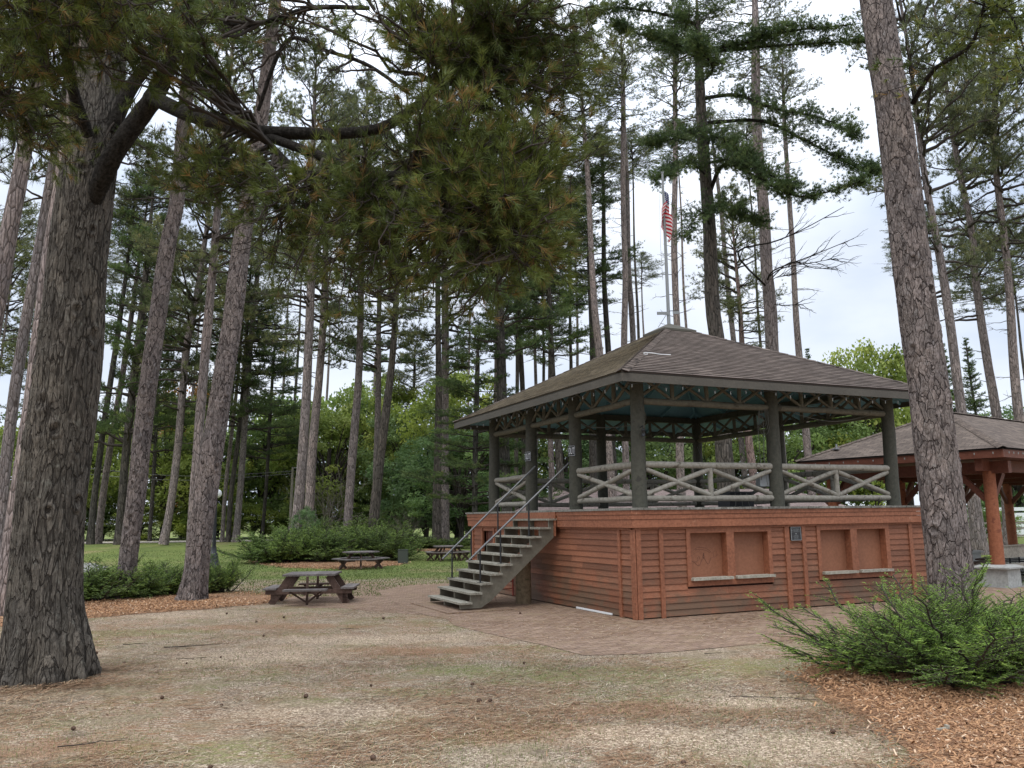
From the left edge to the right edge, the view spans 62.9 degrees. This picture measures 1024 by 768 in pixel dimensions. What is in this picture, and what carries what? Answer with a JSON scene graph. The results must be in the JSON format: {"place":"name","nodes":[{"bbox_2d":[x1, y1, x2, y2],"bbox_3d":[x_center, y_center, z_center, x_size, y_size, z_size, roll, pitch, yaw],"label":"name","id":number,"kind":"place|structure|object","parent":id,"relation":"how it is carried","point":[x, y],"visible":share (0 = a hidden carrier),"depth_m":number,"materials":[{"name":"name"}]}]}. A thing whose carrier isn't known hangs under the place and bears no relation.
{"place":"outdoors","nodes":[
{"label":"outdoors","id":0,"kind":"place"},
{"bbox_2d":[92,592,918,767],"bbox_3d":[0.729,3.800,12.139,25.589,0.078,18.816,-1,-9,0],"label":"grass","id":1,"kind":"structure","parent":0,"point":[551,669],"depth_m":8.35,"materials":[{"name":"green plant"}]},
{"bbox_2d":[0,523,1023,767],"bbox_3d":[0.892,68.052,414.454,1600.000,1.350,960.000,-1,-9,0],"label":"ground","id":2,"kind":"structure","parent":0,"point":[186,729],"depth_m":8.81,"materials":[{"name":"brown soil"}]},
{"bbox_2d":[0,196,39,374],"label":"red pine","id":3,"kind":"object","parent":2,"relation":"on","point":[23,246],"visible":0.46,"depth_m":63.87,"materials":[{"name":"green plant"}]},
{"bbox_2d":[0,4,131,615],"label":"red pine","id":4,"kind":"object","parent":2,"relation":"on","point":[5,546],"visible":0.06,"depth_m":17.41,"materials":[{"name":"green plant"}]},
{"bbox_2d":[0,12,174,545],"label":"red pine","id":5,"kind":"object","parent":2,"relation":"on","point":[11,414],"visible":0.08,"depth_m":27.56,"materials":[{"name":"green plant"}]},
{"bbox_2d":[0,654,196,706],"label":"fallen needles","id":6,"kind":"object","parent":2,"relation":"on","point":[95,679],"visible":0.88,"depth_m":9.62,"materials":[{"name":"brown plant"}]},
{"bbox_2d":[0,1,207,337],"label":"red pine","id":7,"kind":"object","parent":2,"relation":"on","point":[12,214],"visible":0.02,"depth_m":19.73,"materials":[{"name":"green plant"}]},
{"bbox_2d":[85,424,150,538],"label":"broadleaf tree","id":8,"kind":"object","parent":2,"relation":"on","point":[111,492],"visible":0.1,"depth_m":67.69,"materials":[{"name":"green plant"}]},
{"bbox_2d":[86,168,164,544],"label":"red pine","id":9,"kind":"object","parent":2,"relation":"on","point":[90,539],"visible":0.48,"depth_m":56.65,"materials":[{"name":"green plant"}]},
{"bbox_2d":[95,158,187,543],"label":"red pine","id":10,"kind":"object","parent":2,"relation":"on","point":[102,500],"visible":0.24,"depth_m":57.52,"materials":[{"name":"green plant"}]},
{"bbox_2d":[0,590,292,626],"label":"mulch bed","id":11,"kind":"object","parent":2,"relation":"on","point":[258,596],"visible":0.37,"depth_m":18.50,"materials":[{"name":"brown wood"}]},
{"bbox_2d":[83,551,152,601],"bbox_3d":[-10.088,4.591,19.843,3.398,1.197,2.492,-1,-9,0],"label":"yew bush","id":12,"kind":"object","parent":11,"relation":"on","point":[100,579],"visible":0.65,"depth_m":19.58,"materials":[{"name":"green plant"}]},
{"bbox_2d":[95,560,182,598],"bbox_3d":[-9.321,4.832,20.677,2.600,0.941,2.512,-1,-9,0],"label":"yew bush","id":13,"kind":"object","parent":11,"relation":"on","point":[156,585],"visible":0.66,"depth_m":20.32,"materials":[{"name":"green plant"}]},
{"bbox_2d":[114,0,265,598],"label":"red pine","id":14,"kind":"object","parent":11,"relation":"on","point":[139,466],"visible":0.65,"depth_m":20.85,"materials":[{"name":"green plant"}]},
{"bbox_2d":[178,553,261,592],"bbox_3d":[-7.839,4.945,22.046,2.141,1.127,1.699,-1,-9,0],"label":"yew bush","id":15,"kind":"object","parent":11,"relation":"on","point":[229,574],"visible":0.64,"depth_m":21.78,"materials":[{"name":"green plant"}]},
{"bbox_2d":[174,0,363,600],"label":"red pine","id":16,"kind":"object","parent":11,"relation":"on","point":[193,586],"visible":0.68,"depth_m":20.20,"materials":[{"name":"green plant"}]},
{"bbox_2d":[94,136,214,544],"bbox_3d":[-25.329,-3.377,56.251,10.595,27.863,9.444,-4,-10,18],"label":"white pine","id":17,"kind":"object","parent":2,"relation":"on","point":[128,418],"visible":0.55,"depth_m":55.33,"materials":[{"name":"green plant"}]},
{"bbox_2d":[121,307,194,540],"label":"white pine","id":18,"kind":"object","parent":2,"relation":"on","point":[152,495],"visible":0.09,"depth_m":61.87,"materials":[{"name":"green plant"}]},
{"bbox_2d":[100,395,228,537],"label":"broadleaf tree","id":19,"kind":"object","parent":2,"relation":"on","point":[160,497],"visible":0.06,"depth_m":65.80,"materials":[{"name":"green plant"}]},
{"bbox_2d":[105,129,295,544],"bbox_3d":[-20.272,-3.696,54.749,11.018,27.888,10.850,5,-11,-34],"label":"red pine","id":20,"kind":"object","parent":2,"relation":"on","point":[197,302],"visible":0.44,"depth_m":53.40,"materials":[{"name":"green plant"}]},
{"bbox_2d":[146,433,256,538],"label":"broadleaf tree","id":21,"kind":"object","parent":2,"relation":"on","point":[185,470],"visible":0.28,"depth_m":65.23,"materials":[{"name":"green plant"}]},
{"bbox_2d":[117,0,303,562],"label":"red pine","id":22,"kind":"object","parent":2,"relation":"on","point":[216,236],"visible":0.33,"depth_m":31.60,"materials":[{"name":"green plant"}]},
{"bbox_2d":[170,226,302,541],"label":"white pine","id":23,"kind":"object","parent":2,"relation":"on","point":[258,405],"visible":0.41,"depth_m":57.40,"materials":[{"name":"green plant"}]},
{"bbox_2d":[216,265,267,541],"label":"red pine","id":24,"kind":"object","parent":2,"relation":"on","point":[223,517],"visible":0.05,"depth_m":57.83,"materials":[{"name":"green plant"}]},
{"bbox_2d":[217,502,288,536],"bbox_3d":[-20.098,10.752,65.366,6.484,3.065,6.465,-1,-9,0],"label":"thicket","id":25,"kind":"object","parent":2,"relation":"on","point":[247,508],"visible":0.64,"depth_m":64.53,"materials":[{"name":"green plant"}]},
{"bbox_2d":[194,173,315,541],"bbox_3d":[-18.540,-2.592,58.586,9.772,27.014,7.775,5,-11,-34],"label":"red pine","id":26,"kind":"object","parent":2,"relation":"on","point":[240,488],"visible":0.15,"depth_m":57.78,"materials":[{"name":"green plant"}]},
{"bbox_2d":[187,392,338,537],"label":"broadleaf tree","id":27,"kind":"object","parent":2,"relation":"on","point":[253,481],"visible":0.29,"depth_m":68.58,"materials":[{"name":"green plant"}]},
{"bbox_2d":[223,320,313,538],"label":"white pine","id":28,"kind":"object","parent":2,"relation":"on","point":[289,389],"visible":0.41,"depth_m":64.13,"materials":[{"name":"green plant"}]},
{"bbox_2d":[248,61,384,526],"bbox_3d":[-10.884,-5.542,50.149,9.586,30.334,7.542,4,-10,-26],"label":"red pine","id":29,"kind":"object","parent":2,"relation":"on","point":[312,456],"visible":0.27,"depth_m":49.41,"materials":[{"name":"green plant"}]},
{"bbox_2d":[0,0,635,689],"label":"white pine","id":30,"kind":"object","parent":2,"relation":"on","point":[484,192],"visible":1,"depth_m":8.20,"materials":[{"name":"green plant"}]},
{"bbox_2d":[261,402,392,521],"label":"broadleaf tree","id":31,"kind":"object","parent":2,"relation":"on","point":[323,447],"visible":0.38,"depth_m":68.31,"materials":[{"name":"green plant"}]},
{"bbox_2d":[248,557,410,569],"bbox_3d":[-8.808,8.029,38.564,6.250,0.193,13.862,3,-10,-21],"label":"mulch bed","id":32,"kind":"object","parent":2,"relation":"on","point":[356,562],"visible":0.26,"depth_m":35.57,"materials":[{"name":"brown wood"}]},
{"bbox_2d":[217,527,322,563],"bbox_3d":[-10.699,7.103,36.877,4.676,1.636,3.526,4,-10,-27],"label":"yew bush","id":33,"kind":"object","parent":32,"relation":"on","point":[275,551],"visible":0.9,"depth_m":36.30,"materials":[{"name":"green plant"}]},
{"bbox_2d":[265,522,359,561],"bbox_3d":[-8.928,7.047,37.258,3.933,1.814,4.444,5,-11,-31],"label":"yew bush","id":34,"kind":"object","parent":32,"relation":"on","point":[330,547],"visible":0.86,"depth_m":36.61,"materials":[{"name":"green plant"}]},
{"bbox_2d":[252,36,375,533],"bbox_3d":[-10.399,-5.626,45.352,7.196,29.322,7.521,-1,-9,0],"label":"red pine","id":35,"kind":"object","parent":32,"relation":"on","point":[301,469],"visible":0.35,"depth_m":45.18,"materials":[{"name":"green plant"}]},
{"bbox_2d":[342,522,432,559],"bbox_3d":[-5.779,7.114,37.937,4.353,1.814,3.901,-1,-9,0],"label":"yew bush","id":36,"kind":"object","parent":32,"relation":"on","point":[388,547],"visible":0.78,"depth_m":37.38,"materials":[{"name":"green plant"}]},
{"bbox_2d":[279,462,389,528],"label":"broadleaf tree","id":37,"kind":"object","parent":2,"relation":"on","point":[328,510],"visible":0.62,"depth_m":63.38,"materials":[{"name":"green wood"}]},
{"bbox_2d":[282,583,419,614],"bbox_3d":[-3.524,5.169,20.392,4.633,0.001,8.951,3,-10,-20],"label":"paved apron","id":38,"kind":"object","parent":2,"relation":"on","point":[381,601],"visible":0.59,"depth_m":19.00,"materials":[{"name":"concrete"}]},
{"bbox_2d":[263,571,359,604],"bbox_3d":[-4.578,4.689,19.226,2.007,0.700,2.120,0,-9,-3],"label":"picnic table","id":39,"kind":"object","parent":38,"relation":"on","point":[340,588],"visible":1,"depth_m":18.80,"materials":[{"name":"brown wood"}]},
{"bbox_2d":[311,378,397,523],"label":"broadleaf tree","id":40,"kind":"object","parent":2,"relation":"on","point":[333,404],"visible":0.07,"depth_m":73.73,"materials":[{"name":"green plant"}]},
{"bbox_2d":[307,60,402,525],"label":"red pine","id":41,"kind":"object","parent":2,"relation":"on","point":[353,444],"visible":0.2,"depth_m":49.77,"materials":[{"name":"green plant"}]},
{"bbox_2d":[313,137,441,479],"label":"white pine","id":42,"kind":"object","parent":2,"relation":"on","point":[378,369],"visible":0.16,"depth_m":58.65,"materials":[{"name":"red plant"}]},
{"bbox_2d":[333,373,431,524],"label":"broadleaf tree","id":43,"kind":"object","parent":2,"relation":"on","point":[395,402],"visible":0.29,"depth_m":71.04,"materials":[{"name":"green plant"}]},
{"bbox_2d":[322,70,457,528],"bbox_3d":[-6.250,-4.675,48.670,9.253,28.345,8.682,-1,-9,0],"label":"red pine","id":44,"kind":"object","parent":2,"relation":"on","point":[375,501],"visible":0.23,"depth_m":47.23,"materials":[{"name":"green plant"}]},
{"bbox_2d":[345,403,464,536],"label":"broadleaf tree","id":45,"kind":"object","parent":2,"relation":"on","point":[391,439],"visible":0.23,"depth_m":67.30,"materials":[{"name":"green plant"}]},
{"bbox_2d":[382,342,435,409],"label":"red pine","id":46,"kind":"object","parent":2,"relation":"on","point":[401,375],"visible":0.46,"depth_m":74.27,"materials":[{"name":"green plant"}]},
{"bbox_2d":[358,435,484,536],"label":"broadleaf tree","id":47,"kind":"object","parent":2,"relation":"on","point":[399,491],"visible":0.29,"depth_m":62.05,"materials":[{"name":"green plant"}]},
{"bbox_2d":[415,547,457,550],"bbox_3d":[-4.404,9.542,48.401,2.932,0.129,7.263,-1,-9,0],"label":"mulch bed","id":48,"kind":"object","parent":2,"relation":"on","point":[431,549],"visible":0.3,"depth_m":47.98,"materials":[{"name":"brown wood"}]},
{"bbox_2d":[391,96,462,543],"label":"red pine","id":49,"kind":"object","parent":48,"relation":"on","point":[436,520],"visible":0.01,"depth_m":52.12,"materials":[{"name":"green plant"}]},
{"bbox_2d":[396,368,493,539],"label":"broadleaf tree","id":50,"kind":"object","parent":2,"relation":"on","point":[430,401],"visible":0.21,"depth_m":65.61,"materials":[{"name":"green plant"}]},
{"bbox_2d":[392,430,521,538],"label":"broadleaf tree","id":51,"kind":"object","parent":2,"relation":"on","point":[460,510],"visible":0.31,"depth_m":58.38,"materials":[{"name":"green plant"}]},
{"bbox_2d":[399,92,518,541],"bbox_3d":[-4.718,-5.500,57.327,9.954,32.416,9.412,-8,-12,40],"label":"red pine","id":52,"kind":"object","parent":2,"relation":"on","point":[445,508],"visible":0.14,"depth_m":56.38,"materials":[{"name":"green plant"}]},
{"bbox_2d":[396,321,564,511],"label":"white pine","id":53,"kind":"object","parent":2,"relation":"on","point":[455,385],"visible":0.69,"depth_m":39.77,"materials":[{"name":"green plant"}]},
{"bbox_2d":[421,70,584,510],"bbox_3d":[-0.946,-4.767,41.510,8.082,26.419,7.105,7,-12,-42],"label":"white pine","id":54,"kind":"object","parent":2,"relation":"on","point":[500,342],"visible":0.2,"depth_m":40.46,"materials":[{"name":"green plant"}]},
{"bbox_2d":[0,596,1017,767],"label":"fallen needles","id":55,"kind":"object","parent":2,"relation":"on","point":[427,753],"visible":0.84,"depth_m":7.95,"materials":[{"name":"brown plant"}]},
{"bbox_2d":[458,268,568,490],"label":"white pine","id":56,"kind":"object","parent":2,"relation":"on","point":[521,375],"visible":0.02,"depth_m":58.59,"materials":[{"name":"green plant"}]},
{"bbox_2d":[470,233,579,509],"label":"white pine","id":57,"kind":"object","parent":2,"relation":"on","point":[516,384],"visible":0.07,"depth_m":52.62,"materials":[{"name":"green plant"}]},
{"bbox_2d":[492,194,611,490],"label":"white pine","id":58,"kind":"object","parent":2,"relation":"on","point":[549,324],"visible":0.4,"depth_m":50.78,"materials":[{"name":"green plant"}]},
{"bbox_2d":[84,543,1023,596],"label":"grass","id":59,"kind":"structure","parent":2,"relation":"on","point":[343,574],"depth_m":28.35,"materials":[{"name":"green plant"}]},
{"bbox_2d":[521,269,587,494],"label":"red pine","id":60,"kind":"object","parent":2,"relation":"on","point":[529,351],"visible":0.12,"depth_m":66.92,"materials":[{"name":"green plant"}]},
{"bbox_2d":[525,109,591,492],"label":"red pine","id":61,"kind":"object","parent":2,"relation":"on","point":[551,456],"visible":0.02,"depth_m":54.74,"materials":[{"name":"green plant"}]},
{"bbox_2d":[510,432,630,500],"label":"broadleaf tree","id":62,"kind":"object","parent":2,"relation":"on","point":[585,446],"visible":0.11,"depth_m":60.79,"materials":[{"name":"green plant"}]},
{"bbox_2d":[525,179,621,368],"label":"white pine","id":63,"kind":"object","parent":2,"relation":"on","point":[578,305],"visible":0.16,"depth_m":57.32,"materials":[{"name":"green plant"}]},
{"bbox_2d":[537,27,631,496],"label":"red pine","id":64,"kind":"object","parent":2,"relation":"on","point":[583,109],"visible":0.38,"depth_m":50.06,"materials":[{"name":"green plant"}]},
{"bbox_2d":[551,132,644,485],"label":"white pine","id":65,"kind":"object","parent":2,"relation":"on","point":[595,171],"visible":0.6,"depth_m":53.39,"materials":[{"name":"green plant"}]},
{"bbox_2d":[566,132,647,485],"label":"red pine","id":66,"kind":"object","parent":2,"relation":"on","point":[612,165],"visible":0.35,"depth_m":56.78,"materials":[{"name":"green plant"}]},
{"bbox_2d":[591,51,647,341],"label":"red pine","id":67,"kind":"object","parent":2,"relation":"on","point":[631,306],"visible":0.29,"depth_m":56.31,"materials":[{"name":"green plant"}]},
{"bbox_2d":[584,15,667,489],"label":"red pine","id":68,"kind":"object","parent":2,"relation":"on","point":[625,293],"visible":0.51,"depth_m":52.53,"materials":[{"name":"green plant"}]},
{"bbox_2d":[606,129,666,338],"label":"red pine","id":69,"kind":"object","parent":2,"relation":"on","point":[643,153],"visible":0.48,"depth_m":64.80,"materials":[{"name":"green plant"}]},
{"bbox_2d":[631,251,668,334],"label":"red pine","id":70,"kind":"object","parent":2,"relation":"on","point":[641,261],"visible":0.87,"depth_m":82.31,"materials":[{"name":"green plant"}]},
{"bbox_2d":[586,434,716,489],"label":"broadleaf tree","id":71,"kind":"object","parent":2,"relation":"on","point":[688,449],"visible":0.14,"depth_m":62.77,"materials":[{"name":"green plant"}]},
{"bbox_2d":[626,0,717,506],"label":"red pine","id":72,"kind":"object","parent":2,"relation":"on","point":[680,472],"visible":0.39,"depth_m":48.31,"materials":[{"name":"green plant"}]},
{"bbox_2d":[648,114,697,479],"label":"red pine","id":73,"kind":"object","parent":2,"relation":"on","point":[682,259],"visible":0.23,"depth_m":66.81,"materials":[{"name":"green plant"}]},
{"bbox_2d":[515,489,845,510],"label":"building","id":74,"kind":"structure","parent":2,"relation":"on","point":[660,493],"depth_m":47.57,"materials":[{"name":"white"}]},
{"bbox_2d":[685,106,748,488],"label":"red pine","id":75,"kind":"object","parent":2,"relation":"on","point":[740,439],"visible":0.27,"depth_m":63.97,"materials":[{"name":"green plant"}]},
{"bbox_2d":[659,431,786,488],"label":"broadleaf tree","id":76,"kind":"object","parent":2,"relation":"on","point":[707,452],"visible":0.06,"depth_m":65.26,"materials":[{"name":"green plant"}]},
{"bbox_2d":[568,0,882,491],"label":"white pine","id":77,"kind":"object","parent":2,"relation":"on","point":[744,159],"visible":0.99,"depth_m":33.04,"materials":[{"name":"green plant"}]},
{"bbox_2d":[682,175,787,484],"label":"red pine","id":78,"kind":"object","parent":2,"relation":"on","point":[732,302],"visible":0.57,"depth_m":57.33,"materials":[{"name":"green plant"}]},
{"bbox_2d":[709,424,827,488],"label":"broadleaf tree","id":79,"kind":"object","parent":2,"relation":"on","point":[759,441],"visible":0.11,"depth_m":62.31,"materials":[{"name":"green plant"}]},
{"bbox_2d":[689,0,866,505],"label":"red pine","id":80,"kind":"object","parent":2,"relation":"on","point":[770,317],"visible":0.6,"depth_m":38.45,"materials":[{"name":"green plant"}]},
{"bbox_2d":[742,48,824,494],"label":"red pine","id":81,"kind":"object","parent":2,"relation":"on","point":[805,431],"visible":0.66,"depth_m":54.15,"materials":[{"name":"green plant"}]},
{"bbox_2d":[755,415,881,504],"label":"broadleaf tree","id":82,"kind":"object","parent":2,"relation":"on","point":[856,431],"visible":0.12,"depth_m":65.24,"materials":[{"name":"green plant"}]},
{"bbox_2d":[810,337,910,505],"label":"broadleaf tree","id":83,"kind":"object","parent":2,"relation":"on","point":[896,361],"visible":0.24,"depth_m":68.61,"materials":[{"name":"green plant"}]},
{"bbox_2d":[778,634,1023,767],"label":"mulch bed","id":84,"kind":"object","parent":2,"relation":"on","point":[919,755],"visible":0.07,"depth_m":7.42,"materials":[{"name":"brown wood"}]},
{"bbox_2d":[746,555,1023,698],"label":"yew bush","id":85,"kind":"object","parent":84,"relation":"on","point":[927,642],"visible":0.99,"depth_m":8.90,"materials":[{"name":"green plant"}]},
{"bbox_2d":[859,0,1023,611],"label":"red pine","id":86,"kind":"object","parent":84,"relation":"on","point":[945,529],"visible":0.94,"depth_m":14.09,"materials":[{"name":"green plant"}]},
{"bbox_2d":[842,0,1023,554],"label":"red pine","id":87,"kind":"object","parent":2,"relation":"on","point":[978,538],"visible":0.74,"depth_m":37.94,"materials":[{"name":"green plant"}]},
{"bbox_2d":[871,0,1023,544],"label":"red pine","id":88,"kind":"object","parent":2,"relation":"on","point":[990,381],"visible":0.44,"depth_m":44.10,"materials":[{"name":"green plant"}]},
{"bbox_2d":[913,0,1023,493],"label":"red pine","id":89,"kind":"object","parent":2,"relation":"on","point":[1004,237],"visible":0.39,"depth_m":43.22,"materials":[{"name":"green plant"}]},
{"bbox_2d":[961,337,990,490],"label":"spruce tree","id":90,"kind":"object","parent":2,"relation":"on","point":[969,400],"visible":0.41,"depth_m":80.65,"materials":[{"name":"green plant"}]},
{"bbox_2d":[933,216,1023,316],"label":"red pine","id":91,"kind":"object","parent":2,"relation":"on","point":[956,296],"visible":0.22,"depth_m":59.59,"materials":[{"name":"green plant"}]},
{"bbox_2d":[953,193,1023,377],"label":"red pine","id":92,"kind":"object","parent":2,"relation":"on","point":[1018,250],"visible":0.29,"depth_m":65.80,"materials":[{"name":"green plant"}]},
{"bbox_2d":[0,0,1023,524],"label":"sky","id":93,"kind":"structure","parent":0,"point":[857,304],"materials":[{"name":"white"}]},
{"bbox_2d":[377,584,1023,654],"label":"brick paving","id":94,"kind":"structure","parent":0,"point":[682,637],"depth_m":14.37,"materials":[{"name":"beige brick"}]},
{"bbox_2d":[410,600,516,613],"bbox_3d":[-1.070,4.700,17.720,1.500,0.028,2.400,3,-10,-24],"label":"stair pad","id":95,"kind":"object","parent":94,"relation":"on","point":[439,606],"visible":0.64,"depth_m":17.19,"materials":[{"name":"concrete"}]},
{"bbox_2d":[516,561,531,603],"bbox_3d":[0.250,4.255,18.286,0.345,1.050,0.347,-1,-9,0],"label":"log post","id":96,"kind":"object","parent":94,"relation":"on","point":[523,587],"visible":0.67,"depth_m":18.13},
{"bbox_2d":[428,324,927,619],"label":"bandstand","id":97,"kind":"structure","parent":94,"relation":"on","point":[639,560],"depth_m":17.45,"materials":[{"name":"red wood"}]},
{"bbox_2d":[657,172,678,326],"bbox_3d":[3.926,-3.461,21.502,0.560,4.178,0.100,-1,-9,0],"label":"flagpole","id":98,"kind":"object","parent":97,"relation":"on","point":[667,313],"visible":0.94,"depth_m":21.39,"materials":[{"name":"silver metal"}]},
{"bbox_2d":[685,527,775,586],"bbox_3d":[4.174,3.302,16.079,2.030,1.059,0.262,3,-10,-24],"label":"serving window","id":99,"kind":"structure","parent":97,"relation":"in","point":[715,556],"depth_m":16.09,"materials":[{"name":"brown wood"}]},
{"bbox_2d":[815,525,893,579],"bbox_3d":[7.090,3.476,17.386,2.010,1.069,0.262,3,-10,-24],"label":"serving window","id":100,"kind":"structure","parent":97,"relation":"in","point":[846,551],"depth_m":17.40,"materials":[{"name":"brown wood"}]},
{"bbox_2d":[976,562,1023,587],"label":"pavilion floor","id":101,"kind":"structure","parent":0,"point":[1022,578],"depth_m":22.08,"materials":[{"name":"grey concrete"}]},
{"bbox_2d":[794,412,1023,586],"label":"pavilion","id":102,"kind":"structure","parent":101,"relation":"on","point":[991,452],"depth_m":22.90,"materials":[{"name":"brown wood"}]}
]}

